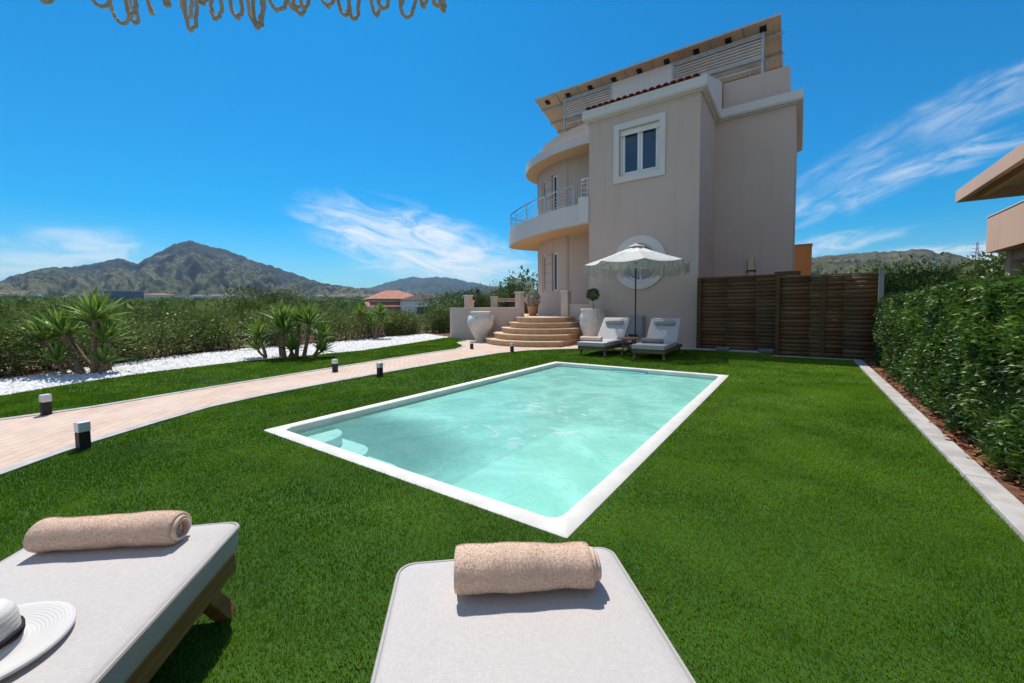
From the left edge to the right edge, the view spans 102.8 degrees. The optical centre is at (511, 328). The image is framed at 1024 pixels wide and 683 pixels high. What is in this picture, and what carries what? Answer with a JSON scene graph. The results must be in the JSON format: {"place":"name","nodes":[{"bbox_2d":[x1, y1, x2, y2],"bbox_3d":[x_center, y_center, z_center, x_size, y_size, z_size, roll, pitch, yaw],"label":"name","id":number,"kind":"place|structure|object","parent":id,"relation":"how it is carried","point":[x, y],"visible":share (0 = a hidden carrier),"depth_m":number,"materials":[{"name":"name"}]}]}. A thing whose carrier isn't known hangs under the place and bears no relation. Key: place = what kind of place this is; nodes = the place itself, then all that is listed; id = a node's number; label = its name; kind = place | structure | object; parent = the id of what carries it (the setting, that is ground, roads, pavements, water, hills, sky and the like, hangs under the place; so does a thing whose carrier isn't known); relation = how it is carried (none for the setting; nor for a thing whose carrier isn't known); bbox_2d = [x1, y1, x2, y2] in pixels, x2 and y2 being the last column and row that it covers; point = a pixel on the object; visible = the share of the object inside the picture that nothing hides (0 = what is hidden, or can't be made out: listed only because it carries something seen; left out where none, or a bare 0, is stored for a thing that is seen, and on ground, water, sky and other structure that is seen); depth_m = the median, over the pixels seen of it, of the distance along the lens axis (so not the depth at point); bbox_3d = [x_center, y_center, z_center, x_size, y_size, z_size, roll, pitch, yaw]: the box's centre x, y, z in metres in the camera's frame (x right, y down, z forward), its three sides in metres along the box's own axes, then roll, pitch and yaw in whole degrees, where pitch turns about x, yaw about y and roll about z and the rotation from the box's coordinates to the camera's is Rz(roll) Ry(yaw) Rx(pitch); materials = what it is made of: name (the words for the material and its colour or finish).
{"place":"outdoors","nodes":[
{"label":"outdoors","id":0,"kind":"place"},
{"bbox_2d":[0,240,441,298],"bbox_3d":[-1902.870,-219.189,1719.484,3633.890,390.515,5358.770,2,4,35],"label":"mountains","id":1,"kind":"structure","parent":0,"point":[188,268],"depth_m":1370.93,"materials":[{"name":"grey stone"}]},
{"bbox_2d":[0,334,446,395],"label":"gravel","id":2,"kind":"structure","parent":0,"point":[9,384],"depth_m":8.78,"materials":[{"name":"white gravel"}]},
{"bbox_2d":[5,288,136,373],"bbox_3d":[-8.342,0.050,7.840,2.228,1.720,1.488,0,3,9],"label":"yucca","id":3,"kind":"object","parent":2,"relation":"on","point":[65,327],"visible":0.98,"depth_m":7.70,"materials":[{"name":"green plant"}]},
{"bbox_2d":[349,301,392,338],"bbox_3d":[-5.466,-0.317,15.843,1.873,1.528,1.043,0,3,2],"label":"yucca","id":4,"kind":"object","parent":2,"relation":"on","point":[378,310],"visible":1,"depth_m":15.76,"materials":[{"name":"green plant"}]},
{"bbox_2d":[0,331,449,378],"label":"soil","id":5,"kind":"structure","parent":0,"point":[35,373],"depth_m":10.79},
{"bbox_2d":[0,337,462,417],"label":"lawn","id":6,"kind":"structure","parent":0,"point":[198,379],"depth_m":7.07,"materials":[{"name":"green plant"}]},
{"bbox_2d":[240,299,337,358],"bbox_3d":[-5.439,0.002,10.039,2.284,1.528,1.453,-1,3,-14],"label":"yucca","id":7,"kind":"object","parent":6,"relation":"on","point":[283,320],"visible":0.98,"depth_m":9.88,"materials":[{"name":"green plant"}]},
{"bbox_2d":[0,340,694,468],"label":"path","id":8,"kind":"structure","parent":0,"point":[24,438],"depth_m":5.00,"materials":[{"name":"stone"}]},
{"bbox_2d":[39,394,52,415],"bbox_3d":[-5.368,0.879,4.705,0.100,0.242,0.100,1,3,25],"label":"bollard light","id":9,"kind":"object","parent":8,"relation":"on","point":[45,400],"visible":1,"depth_m":4.68,"materials":[{"name":"metal"}]},
{"bbox_2d":[332,359,337,371],"bbox_3d":[-3.345,0.702,7.720,0.100,0.242,0.100,1,3,19],"label":"bollard light","id":10,"kind":"object","parent":8,"relation":"on","point":[334,365],"visible":0.94,"depth_m":7.69,"materials":[{"name":"metal"}]},
{"bbox_2d":[467,311,493,341],"bbox_3d":[-1.094,-0.066,14.267,0.913,1.045,0.914,-3,4,-34],"label":"clay jar","id":11,"kind":"object","parent":8,"relation":"on","point":[480,324],"visible":0.98,"depth_m":13.96,"materials":[{"name":"white ceramic"}]},
{"bbox_2d":[485,316,582,346],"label":"entrance steps","id":12,"kind":"structure","parent":8,"relation":"on","point":[534,331],"depth_m":12.76,"materials":[{"name":"beige stone"}]},
{"bbox_2d":[579,309,605,336],"bbox_3d":[2.523,-0.055,12.735,0.804,1.120,0.803,2,4,36],"label":"clay jar","id":13,"kind":"object","parent":8,"relation":"on","point":[591,320],"visible":0.76,"depth_m":12.40,"materials":[{"name":"white ceramic"}]},
{"bbox_2d":[585,288,599,308],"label":"topiary tree","id":14,"kind":"object","parent":13,"relation":"in","point":[590,293],"visible":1,"depth_m":12.61,"materials":[{"name":"green plant"}]},
{"bbox_2d":[367,276,499,296],"bbox_3d":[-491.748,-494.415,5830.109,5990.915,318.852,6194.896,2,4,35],"label":"mountains","id":15,"kind":"structure","parent":0,"point":[435,285],"depth_m":3993.82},
{"bbox_2d":[1,297,873,390],"bbox_3d":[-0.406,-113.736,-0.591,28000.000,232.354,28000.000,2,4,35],"label":"ground","id":16,"kind":"structure","parent":0,"point":[421,330],"depth_m":28.51,"materials":[{"name":"brown soil"}]},
{"bbox_2d":[0,302,47,354],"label":"orchard tree","id":17,"kind":"object","parent":16,"relation":"on","point":[5,311],"visible":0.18,"depth_m":10.88,"materials":[{"name":"green plant"}]},
{"bbox_2d":[0,299,53,345],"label":"orchard tree","id":18,"kind":"object","parent":16,"relation":"on","point":[23,314],"visible":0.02,"depth_m":19.22,"materials":[{"name":"green plant"}]},
{"bbox_2d":[24,293,40,297],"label":"house","id":19,"kind":"structure","parent":16,"relation":"on","point":[35,294],"depth_m":528.41,"materials":[{"name":"white paint"}]},
{"bbox_2d":[0,289,110,342],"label":"orchard tree","id":20,"kind":"object","parent":16,"relation":"on","point":[36,307],"visible":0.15,"depth_m":12.97,"materials":[{"name":"green plant"}]},
{"bbox_2d":[73,300,151,346],"bbox_3d":[-12.399,0.051,12.511,2.275,1.992,2.989,-2,3,-29],"label":"orchard tree","id":21,"kind":"object","parent":16,"relation":"on","point":[138,317],"visible":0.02,"depth_m":12.66,"materials":[{"name":"green plant"}]},
{"bbox_2d":[104,291,143,300],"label":"warehouse","id":22,"kind":"structure","parent":16,"relation":"on","point":[118,295],"depth_m":372.09,"materials":[{"name":"blue paint"}]},
{"bbox_2d":[111,308,166,336],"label":"orchard tree","id":23,"kind":"object","parent":16,"relation":"on","point":[139,311],"visible":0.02,"depth_m":22.25,"materials":[{"name":"green plant"}]},
{"bbox_2d":[109,302,185,337],"bbox_3d":[-13.915,-0.021,15.782,3.366,2.077,2.964,1,3,22],"label":"orchard tree","id":24,"kind":"object","parent":16,"relation":"on","point":[150,315],"visible":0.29,"depth_m":15.76,"materials":[{"name":"green plant"}]},
{"bbox_2d":[144,293,174,298],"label":"shed","id":25,"kind":"structure","parent":16,"relation":"on","point":[153,295],"depth_m":477.44,"materials":[{"name":"white tile"}]},
{"bbox_2d":[154,298,239,340],"bbox_3d":[-11.273,-0.080,14.564,2.766,2.032,2.222,-2,3,-24],"label":"orchard tree","id":26,"kind":"object","parent":16,"relation":"on","point":[178,315],"visible":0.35,"depth_m":14.39,"materials":[{"name":"green plant"}]},
{"bbox_2d":[189,295,205,298],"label":"house","id":27,"kind":"structure","parent":16,"relation":"on","point":[198,296],"depth_m":708.93,"materials":[{"name":"white tile"}]},
{"bbox_2d":[180,303,239,337],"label":"orchard tree","id":28,"kind":"object","parent":16,"relation":"on","point":[204,311],"visible":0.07,"depth_m":27.04,"materials":[{"name":"green plant"}]},
{"bbox_2d":[207,295,222,298],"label":"house","id":29,"kind":"structure","parent":16,"relation":"on","point":[211,296],"depth_m":657.63,"materials":[{"name":"white paint"}]},
{"bbox_2d":[196,298,253,333],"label":"orchard tree","id":30,"kind":"object","parent":16,"relation":"on","point":[226,315],"visible":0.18,"depth_m":18.50,"materials":[{"name":"green plant"}]},
{"bbox_2d":[0,300,452,378],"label":"hedge","id":31,"kind":"object","parent":16,"relation":"on","point":[199,334],"visible":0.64,"depth_m":11.32,"materials":[{"name":"green plant"}]},
{"bbox_2d":[0,344,464,419],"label":"path edging","id":32,"kind":"object","parent":16,"relation":"on","point":[65,410],"visible":0.56,"depth_m":5.99,"materials":[{"name":"concrete"}]},
{"bbox_2d":[220,282,285,328],"bbox_3d":[-12.211,-0.485,19.265,3.027,3.427,2.460,0,3,5],"label":"olive tree","id":33,"kind":"object","parent":16,"relation":"on","point":[254,306],"visible":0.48,"depth_m":18.84,"materials":[{"name":"green plant"}]},
{"bbox_2d":[257,285,318,322],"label":"olive tree","id":34,"kind":"object","parent":16,"relation":"on","point":[287,301],"visible":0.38,"depth_m":19.49,"materials":[{"name":"green plant"}]},
{"bbox_2d":[283,300,356,331],"bbox_3d":[-9.788,-0.254,20.254,4.185,2.367,3.281,-2,3,-28],"label":"orchard tree","id":35,"kind":"object","parent":16,"relation":"on","point":[321,310],"visible":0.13,"depth_m":20.79,"materials":[{"name":"green plant"}]},
{"bbox_2d":[314,298,363,333],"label":"orchard tree","id":36,"kind":"object","parent":16,"relation":"on","point":[327,303],"visible":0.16,"depth_m":22.66,"materials":[{"name":"green plant"}]},
{"bbox_2d":[0,348,691,474],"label":"path edging","id":37,"kind":"object","parent":16,"relation":"on","point":[25,463],"visible":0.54,"depth_m":4.42,"materials":[{"name":"concrete"}]},
{"bbox_2d":[510,343,513,351],"bbox_3d":[0.000,0.508,10.823,0.100,0.242,0.100,1,3,30],"label":"bollard light","id":38,"kind":"object","parent":37,"relation":"on","point":[511,347],"visible":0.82,"depth_m":10.79,"materials":[{"name":"metal"}]},
{"bbox_2d":[362,290,412,312],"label":"red roofed house","id":39,"kind":"structure","parent":16,"relation":"on","point":[390,298],"depth_m":67.45,"materials":[{"name":"tile"}]},
{"bbox_2d":[360,305,424,320],"bbox_3d":[-7.197,-0.337,24.076,4.110,2.324,3.222,1,3,27],"label":"bush","id":40,"kind":"object","parent":16,"relation":"on","point":[400,310],"visible":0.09,"depth_m":24.21,"materials":[{"name":"green plant"}]},
{"bbox_2d":[0,290,835,339],"bbox_3d":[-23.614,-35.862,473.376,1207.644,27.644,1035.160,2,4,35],"label":"orchard","id":41,"kind":"object","parent":16,"relation":"on","point":[135,305],"visible":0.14,"depth_m":98.80,"materials":[{"name":"green plant"}]},
{"bbox_2d":[408,311,430,330],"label":"orchard tree","id":42,"kind":"object","parent":16,"relation":"on","point":[419,318],"visible":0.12,"depth_m":24.26,"materials":[{"name":"green plant"}]},
{"bbox_2d":[400,294,440,322],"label":"grey house","id":43,"kind":"structure","parent":16,"relation":"on","point":[410,302],"depth_m":65.28,"materials":[{"name":"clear paint"}]},
{"bbox_2d":[416,288,463,326],"bbox_3d":[-3.551,-0.654,21.742,3.016,2.950,3.211,-3,4,-40],"label":"bush","id":44,"kind":"object","parent":16,"relation":"on","point":[445,300],"visible":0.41,"depth_m":21.34,"materials":[{"name":"green plant"}]},
{"bbox_2d":[443,287,489,307],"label":"terrace tree","id":45,"kind":"object","parent":16,"relation":"on","point":[481,299],"visible":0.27,"depth_m":23.69,"materials":[{"name":"green plant"}]},
{"bbox_2d":[476,289,479,307],"bbox_3d":[-1.488,-0.740,18.029,0.150,2.000,0.150,2,4,35],"label":"lamp post","id":46,"kind":"object","parent":16,"relation":"on","point":[477,290],"visible":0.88,"depth_m":17.98,"materials":[{"name":"metal"}]},
{"bbox_2d":[465,279,510,306],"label":"terrace tree","id":47,"kind":"object","parent":16,"relation":"on","point":[501,293],"visible":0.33,"depth_m":23.89,"materials":[{"name":"green plant"}]},
{"bbox_2d":[488,279,528,306],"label":"terrace tree","id":48,"kind":"object","parent":16,"relation":"on","point":[514,287],"visible":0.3,"depth_m":26.08,"materials":[{"name":"green plant"}]},
{"bbox_2d":[484,265,537,313],"bbox_3d":[1.539,-1.625,27.917,8.609,5.737,6.553,0,3,6],"label":"terrace tree","id":49,"kind":"object","parent":16,"relation":"on","point":[529,290],"visible":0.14,"depth_m":27.65,"materials":[{"name":"green plant"}]},
{"bbox_2d":[450,290,588,339],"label":"terrace","id":50,"kind":"structure","parent":16,"relation":"on","point":[503,317],"depth_m":14.71,"materials":[{"name":"paint"}]},
{"bbox_2d":[524,289,540,315],"bbox_3d":[0.788,-0.985,15.589,0.779,1.007,0.757,2,4,35],"label":"plant pot","id":51,"kind":"object","parent":50,"relation":"on","point":[532,309],"visible":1,"depth_m":15.49,"materials":[{"name":"ceramic"}]},
{"bbox_2d":[508,279,534,294],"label":"hillside house","id":52,"kind":"structure","parent":16,"relation":"on","point":[528,282],"depth_m":185.10,"materials":[{"name":"white paint"}]},
{"bbox_2d":[508,301,537,312],"bbox_3d":[1.010,-1.125,20.435,2.900,0.670,0.040,2,4,35],"label":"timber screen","id":53,"kind":"object","parent":16,"relation":"on","point":[513,305],"visible":0.17,"depth_m":20.68,"materials":[{"name":"brown wood"}]},
{"bbox_2d":[509,65,803,346],"bbox_3d":[4.671,-3.868,15.978,10.808,8.556,7.360,2,4,35],"label":"villa","id":54,"kind":"object","parent":16,"relation":"on","point":[698,171],"visible":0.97,"depth_m":12.59,"materials":[{"name":"paint"}]},
{"bbox_2d":[543,255,545,291],"bbox_3d":[1.385,-2.246,16.680,0.080,1.500,0.300,-2,3,-25],"label":"window","id":55,"kind":"structure","parent":54,"relation":"in","point":[544,264],"depth_m":16.77,"materials":[{"name":"white glass"}]},
{"bbox_2d":[543,181,545,213],"bbox_3d":[1.362,-4.842,16.543,0.080,2.260,0.300,-2,3,-25],"label":"window","id":56,"kind":"structure","parent":54,"relation":"in","point":[543,181],"depth_m":16.60,"materials":[{"name":"white glass"}]},
{"bbox_2d":[553,174,556,209],"bbox_3d":[1.725,-4.811,15.879,0.080,2.260,0.301,-3,4,-33],"label":"window","id":57,"kind":"structure","parent":54,"relation":"in","point":[555,176],"depth_m":15.92,"materials":[{"name":"white glass"}]},
{"bbox_2d":[553,252,557,290],"bbox_3d":[1.748,-2.214,16.016,0.080,1.500,0.301,-3,4,-33],"label":"window","id":58,"kind":"structure","parent":54,"relation":"in","point":[554,254],"depth_m":16.07,"materials":[{"name":"white glass"}]},
{"bbox_2d":[628,315,643,336],"bbox_3d":[3.783,-0.071,12.448,0.450,0.640,0.187,2,4,35],"label":"meter box","id":59,"kind":"object","parent":54,"relation":"attached to","point":[639,327],"visible":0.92,"depth_m":12.36,"materials":[{"name":"grey plastic"}]},
{"bbox_2d":[629,318,641,334],"bbox_3d":[3.741,-0.067,12.388,0.370,0.520,0.017,2,4,35],"label":"door","id":60,"kind":"structure","parent":59,"relation":"in","point":[632,320],"depth_m":12.37,"materials":[{"name":"glass"}]},
{"bbox_2d":[613,111,665,183],"bbox_3d":[3.844,-5.361,12.305,1.550,1.770,0.245,2,4,35],"label":"window","id":61,"kind":"structure","parent":54,"relation":"in","point":[642,156],"depth_m":12.30,"materials":[{"name":"paint"}]},
{"bbox_2d":[613,235,666,288],"bbox_3d":[3.907,-2.005,12.450,1.620,1.620,0.240,2,4,35],"label":"round window","id":62,"kind":"structure","parent":54,"relation":"in","point":[650,243],"depth_m":12.36,"materials":[{"name":"paint"}]},
{"bbox_2d":[534,12,784,134],"bbox_3d":[5.249,-8.294,15.729,8.715,2.470,2.686,2,4,35],"label":"pergola","id":63,"kind":"object","parent":54,"relation":"on","point":[748,50],"visible":0.62,"depth_m":14.19,"materials":[{"name":"beige wood"}]},
{"bbox_2d":[746,257,755,274],"bbox_3d":[7.459,-1.922,12.742,0.260,0.560,0.156,2,4,35],"label":"wall lamp","id":64,"kind":"object","parent":54,"relation":"attached to","point":[750,270],"visible":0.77,"depth_m":12.69,"materials":[{"name":"metal"}]},
{"bbox_2d":[792,243,812,331],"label":"annexe","id":65,"kind":"structure","parent":16,"relation":"on","point":[802,258],"depth_m":17.82,"materials":[{"name":"orange paint"}]},
{"bbox_2d":[774,272,878,358],"bbox_3d":[6.859,-0.261,8.998,1.780,1.850,0.090,2,4,35],"label":"timber fence","id":66,"kind":"object","parent":16,"relation":"on","point":[821,336],"visible":0.91,"depth_m":8.95,"materials":[{"name":"brown wood"}]},
{"bbox_2d":[774,271,800,275],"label":"fence beam","id":67,"kind":"structure","parent":66,"relation":"on","point":[783,273],"depth_m":9.32,"materials":[{"name":"brown wood"}]},
{"bbox_2d":[878,269,884,301],"bbox_3d":[7.659,-0.267,8.501,0.096,1.900,0.096,2,4,35],"label":"fence post","id":68,"kind":"object","parent":16,"relation":"on","point":[881,284],"visible":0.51,"depth_m":8.44,"materials":[{"name":"grey paint"}]},
{"bbox_2d":[821,251,970,315],"bbox_3d":[17.227,-1.104,19.185,5.187,4.745,6.458,0,3,14],"label":"garden tree","id":69,"kind":"object","parent":16,"relation":"on","point":[876,265],"visible":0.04,"depth_m":17.69,"materials":[{"name":"green plant"}]},
{"bbox_2d":[856,254,958,324],"bbox_3d":[10.835,-0.694,11.557,1.848,2.373,6.775,2,4,39],"label":"back hedge","id":70,"kind":"object","parent":16,"relation":"on","point":[901,280],"visible":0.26,"depth_m":9.48,"materials":[{"name":"green plant"}]},
{"bbox_2d":[853,359,1023,541],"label":"kerb","id":71,"kind":"structure","parent":16,"relation":"on","point":[1006,505],"depth_m":2.96,"materials":[{"name":"concrete"}]},
{"bbox_2d":[886,255,992,316],"bbox_3d":[21.300,-1.054,20.296,5.298,5.110,7.232,2,4,36],"label":"garden tree","id":72,"kind":"object","parent":16,"relation":"on","point":[938,269],"visible":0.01,"depth_m":20.48,"materials":[{"name":"green plant"}]},
{"bbox_2d":[920,260,976,276],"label":"garden tree","id":73,"kind":"object","parent":16,"relation":"on","point":[947,266],"visible":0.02,"depth_m":23.39,"materials":[{"name":"green plant"}]},
{"bbox_2d":[940,251,1023,314],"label":"garden tree","id":74,"kind":"object","parent":16,"relation":"on","point":[1001,258],"visible":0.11,"depth_m":17.14,"materials":[{"name":"green plant"}]},
{"bbox_2d":[432,333,449,336],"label":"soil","id":75,"kind":"structure","parent":0,"point":[444,334],"depth_m":18.13,"materials":[{"name":"brown soil"}]},
{"bbox_2d":[0,348,1023,682],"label":"lawn","id":76,"kind":"structure","parent":0,"point":[600,525],"depth_m":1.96,"materials":[{"name":"green plant"}]},
{"bbox_2d":[73,420,93,450],"bbox_3d":[-3.715,0.927,3.536,0.100,0.242,0.100,1,3,23],"label":"bollard light","id":77,"kind":"object","parent":76,"relation":"on","point":[82,429],"visible":1,"depth_m":3.51,"materials":[{"name":"metal"}]},
{"bbox_2d":[0,522,239,682],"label":"sun lounger","id":78,"kind":"object","parent":76,"relation":"on","point":[140,610],"visible":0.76,"depth_m":1.27,"materials":[{"name":"fabric"}]},
{"bbox_2d":[0,599,76,679],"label":"straw hat","id":79,"kind":"object","parent":78,"relation":"on","point":[31,632],"visible":1,"depth_m":1.05,"materials":[{"name":"white wicker"}]},
{"bbox_2d":[23,510,192,552],"bbox_3d":[-1.458,0.738,1.495,0.486,0.120,0.136,-1,3,-5],"label":"rolled towel","id":80,"kind":"object","parent":78,"relation":"on","point":[144,529],"visible":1,"depth_m":1.45,"materials":[{"name":"beige fabric"}]},
{"bbox_2d":[40,0,446,32],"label":"parasol","id":81,"kind":"object","parent":76,"relation":"on","point":[441,5],"visible":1,"depth_m":1.08,"materials":[{"name":"beige fabric"}]},
{"bbox_2d":[376,362,382,376],"bbox_3d":[-2.316,0.723,7.161,0.100,0.242,0.100,1,3,28],"label":"bollard light","id":82,"kind":"object","parent":76,"relation":"on","point":[379,365],"visible":0.91,"depth_m":7.13,"materials":[{"name":"metal"}]},
{"bbox_2d":[264,362,728,538],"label":"swimming pool","id":83,"kind":"structure","parent":76,"relation":"in","point":[429,468],"depth_m":4.68,"materials":[{"name":"white concrete"}]},
{"bbox_2d":[300,366,713,516],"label":"water","id":84,"kind":"structure","parent":83,"relation":"in","point":[558,441],"depth_m":4.38,"materials":[{"name":"teal liquid"}]},
{"bbox_2d":[370,547,695,682],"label":"sun lounger","id":85,"kind":"object","parent":76,"relation":"on","point":[606,629],"visible":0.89,"depth_m":1.07,"materials":[{"name":"fabric"}]},
{"bbox_2d":[453,541,601,594],"bbox_3d":[0.048,0.730,1.255,0.445,0.134,0.161,-1,3,-3],"label":"rolled towel","id":86,"kind":"object","parent":85,"relation":"on","point":[517,567],"visible":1,"depth_m":1.20,"materials":[{"name":"beige fabric"}]},
{"bbox_2d":[577,317,631,356],"bbox_3d":[2.435,0.187,10.550,0.737,0.905,1.988,2,4,35],"label":"sun lounger","id":87,"kind":"object","parent":76,"relation":"on","point":[612,330],"visible":0.84,"depth_m":10.73,"materials":[{"name":"fabric"}]},
{"bbox_2d":[580,336,602,340],"bbox_3d":[1.942,0.251,10.039,0.553,0.120,0.144,1,4,31],"label":"rolled towel","id":88,"kind":"object","parent":87,"relation":"on","point":[587,338],"visible":0.99,"depth_m":10.00,"materials":[{"name":"beige fabric"}]},
{"bbox_2d":[617,337,639,355],"bbox_3d":[2.838,0.441,9.968,0.540,0.423,0.540,0,3,15],"label":"side table","id":89,"kind":"object","parent":76,"relation":"on","point":[628,338],"visible":0.82,"depth_m":9.87,"materials":[{"name":"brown wood"}]},
{"bbox_2d":[584,243,689,352],"bbox_3d":[3.178,-0.784,10.500,2.440,2.800,2.436,1,4,31],"label":"parasol","id":90,"kind":"object","parent":76,"relation":"on","point":[633,253],"visible":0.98,"depth_m":10.13,"materials":[{"name":"white fabric"}]},
{"bbox_2d":[632,318,681,359],"bbox_3d":[3.504,0.220,9.749,0.737,0.905,1.988,1,4,33],"label":"sun lounger","id":91,"kind":"object","parent":76,"relation":"on","point":[667,330],"visible":0.83,"depth_m":9.94,"materials":[{"name":"fabric"}]},
{"bbox_2d":[641,338,663,343],"bbox_3d":[3.190,0.281,9.310,0.492,0.116,0.141,1,4,31],"label":"rolled towel","id":92,"kind":"object","parent":91,"relation":"on","point":[651,340],"visible":0.99,"depth_m":9.26,"materials":[{"name":"beige fabric"}]},
{"bbox_2d":[693,347,852,359],"bbox_3d":[6.163,0.627,10.018,3.299,0.080,1.010,2,4,35],"label":"path strip","id":93,"kind":"object","parent":76,"relation":"on","point":[744,351],"visible":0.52,"depth_m":10.21,"materials":[{"name":"concrete"}]},
{"bbox_2d":[715,347,729,349],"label":"stone block","id":94,"kind":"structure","parent":93,"relation":"on","point":[722,348],"depth_m":10.56,"materials":[{"name":"grey stone"}]},
{"bbox_2d":[696,274,784,350],"bbox_3d":[5.848,-0.385,10.560,1.995,1.950,0.090,2,4,35],"label":"timber fence","id":95,"kind":"object","parent":93,"relation":"on","point":[750,328],"visible":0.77,"depth_m":10.58,"materials":[{"name":"brown wood"}]},
{"bbox_2d":[758,349,773,352],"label":"stone block","id":96,"kind":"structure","parent":93,"relation":"on","point":[766,350],"depth_m":10.01,"materials":[{"name":"grey stone"}]},
{"bbox_2d":[0,0,1023,289],"label":"sky","id":97,"kind":"structure","parent":0,"point":[325,146],"materials":[{"name":"blue"}]},
{"bbox_2d":[811,249,1003,286],"bbox_3d":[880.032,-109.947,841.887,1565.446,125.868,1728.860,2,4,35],"label":"hill","id":98,"kind":"structure","parent":0,"point":[829,264],"depth_m":717.76,"materials":[{"name":"green plant"}]},
{"bbox_2d":[971,243,983,262],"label":"pylon","id":99,"kind":"object","parent":98,"relation":"on","point":[976,248],"visible":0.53,"depth_m":590.88,"materials":[{"name":"metal"}]},
{"bbox_2d":[863,360,1023,503],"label":"soil","id":100,"kind":"structure","parent":0,"point":[1009,484],"depth_m":3.34,"materials":[{"name":"brown soil"}]},
{"bbox_2d":[864,358,1023,503],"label":"dry leaves","id":101,"kind":"object","parent":100,"relation":"on","point":[959,440],"visible":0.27,"depth_m":3.59,"materials":[{"name":"brown plant"}]},
{"bbox_2d":[872,266,1023,483],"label":"tall hedge","id":102,"kind":"object","parent":100,"relation":"on","point":[957,348],"visible":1,"depth_m":3.38,"materials":[{"name":"green plant"}]},
{"bbox_2d":[955,142,1023,277],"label":"neighbour house","id":103,"kind":"structure","parent":0,"point":[1003,177],"depth_m":11.77,"materials":[{"name":"paint"}]}
]}

